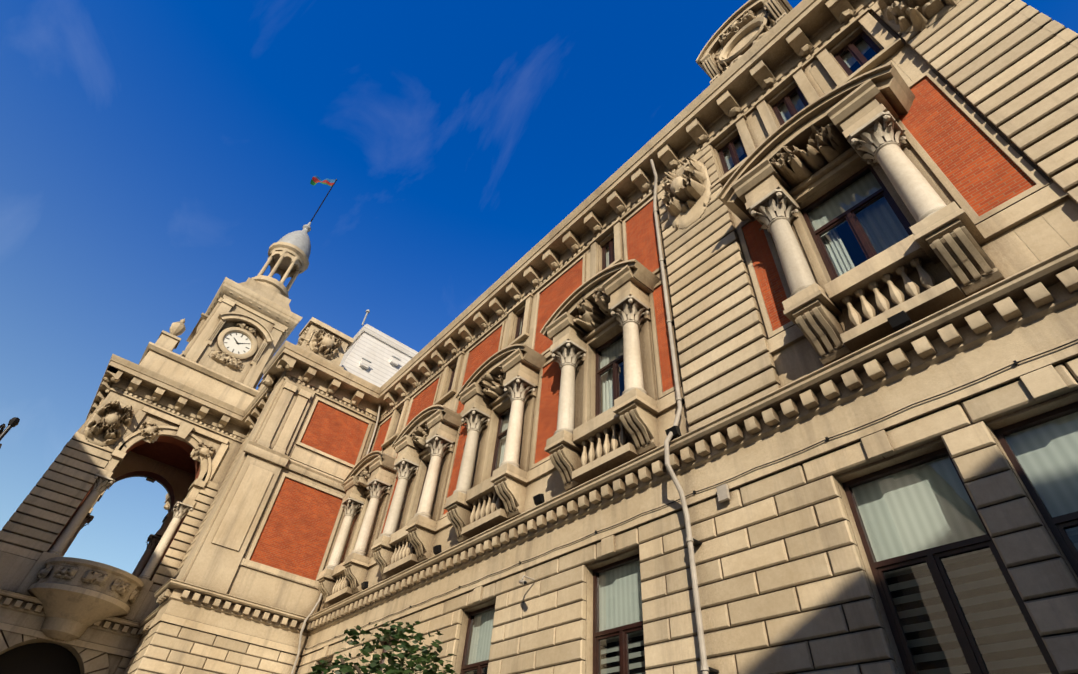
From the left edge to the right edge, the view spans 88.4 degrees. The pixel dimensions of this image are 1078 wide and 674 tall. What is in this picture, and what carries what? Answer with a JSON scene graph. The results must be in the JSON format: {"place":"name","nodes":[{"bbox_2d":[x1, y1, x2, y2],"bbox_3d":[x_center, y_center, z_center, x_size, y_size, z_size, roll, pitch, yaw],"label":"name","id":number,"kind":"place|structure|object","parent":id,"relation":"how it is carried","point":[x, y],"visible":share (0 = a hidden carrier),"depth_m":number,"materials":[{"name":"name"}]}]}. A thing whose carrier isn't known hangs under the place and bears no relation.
{"place":"outdoors","nodes":[
{"label":"outdoors","id":0,"kind":"place"},
{"bbox_2d":[0,0,1077,573],"label":"sky","id":1,"kind":"structure","parent":0,"point":[154,153],"materials":[{"name":"blue"}]},
{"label":"pavement","id":2,"kind":"structure","parent":0,"visible":0},
{"bbox_2d":[48,436,199,577],"bbox_3d":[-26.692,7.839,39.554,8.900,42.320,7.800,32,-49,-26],"label":"arch interior","id":3,"kind":"object","parent":2,"relation":"on","point":[172,451],"visible":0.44,"depth_m":40.18,"materials":[{"name":"brown stone"}]},
{"bbox_2d":[340,654,432,673],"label":"bark","id":4,"kind":"object","parent":2,"relation":"on","point":[355,667],"visible":0.56,"depth_m":11.99,"materials":[{"name":"brown plant"}]},
{"bbox_2d":[310,620,456,673],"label":"leaves","id":5,"kind":"object","parent":4,"relation":"attached to","point":[393,667],"visible":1,"depth_m":12.38,"materials":[{"name":"green plant"}]},
{"bbox_2d":[0,0,1077,673],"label":"stone","id":6,"kind":"object","parent":2,"relation":"on","point":[786,582],"depth_m":16.01,"materials":[{"name":"beige stone"}]},
{"bbox_2d":[224,332,250,353],"bbox_3d":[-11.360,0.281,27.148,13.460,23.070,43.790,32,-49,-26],"label":"clock face","id":7,"kind":"object","parent":6,"relation":"on","point":[231,344],"visible":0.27,"depth_m":44.03,"materials":[{"name":"white"}]},
{"bbox_2d":[278,222,400,362],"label":"zinc","id":8,"kind":"object","parent":6,"relation":"on","point":[300,239],"visible":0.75,"depth_m":54.95,"materials":[{"name":"grey metal"}]},
{"bbox_2d":[339,324,417,386],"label":"siding wall","id":9,"kind":"structure","parent":6,"relation":"on","point":[378,349],"depth_m":43.06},
{"bbox_2d":[291,159,729,673],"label":"pipes","id":10,"kind":"object","parent":6,"relation":"attached to","point":[723,494],"visible":0.96,"depth_m":13.53,"materials":[{"name":"metal"}]},
{"bbox_2d":[249,77,1035,579],"bbox_3d":[-2.064,0.688,22.259,4.250,9.950,32.150,32,-49,-26],"label":"brick","id":11,"kind":"object","parent":6,"relation":"on","point":[977,165],"visible":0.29,"depth_m":21.36,"materials":[{"name":"red brick"}]},
{"bbox_2d":[321,31,1077,673],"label":"frames","id":12,"kind":"structure","parent":6,"relation":"attached to","point":[955,613],"depth_m":10.12,"materials":[{"name":"brown wood"}]},
{"bbox_2d":[322,38,1077,673],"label":"glass","id":13,"kind":"object","parent":6,"relation":"on","point":[852,488],"visible":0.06,"depth_m":9.81,"materials":[{"name":"glass"}]},
{"bbox_2d":[467,40,1077,672],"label":"curtains","id":14,"kind":"object","parent":6,"relation":"on","point":[903,512],"depth_m":10.13,"materials":[{"name":"white fabric"}]},
{"bbox_2d":[468,529,1077,673],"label":"blinds","id":15,"kind":"object","parent":6,"relation":"on","point":[979,632],"depth_m":8.75,"materials":[{"name":"grey"}]},
{"bbox_2d":[0,48,1077,673],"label":"interior","id":16,"kind":"object","parent":2,"relation":"on","point":[42,658],"depth_m":12.05,"materials":[{"name":"grey"}]},
{"bbox_2d":[0,179,1077,673],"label":"iron","id":17,"kind":"object","parent":2,"relation":"on","point":[900,321],"visible":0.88,"depth_m":13.79,"materials":[{"name":"black metal"}]},
{"bbox_2d":[310,176,334,185],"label":"flag","id":18,"kind":"object","parent":17,"relation":"attached to","point":[315,180],"visible":1,"depth_m":63.96,"materials":[{"name":"multicoloured fabric"}]}
]}

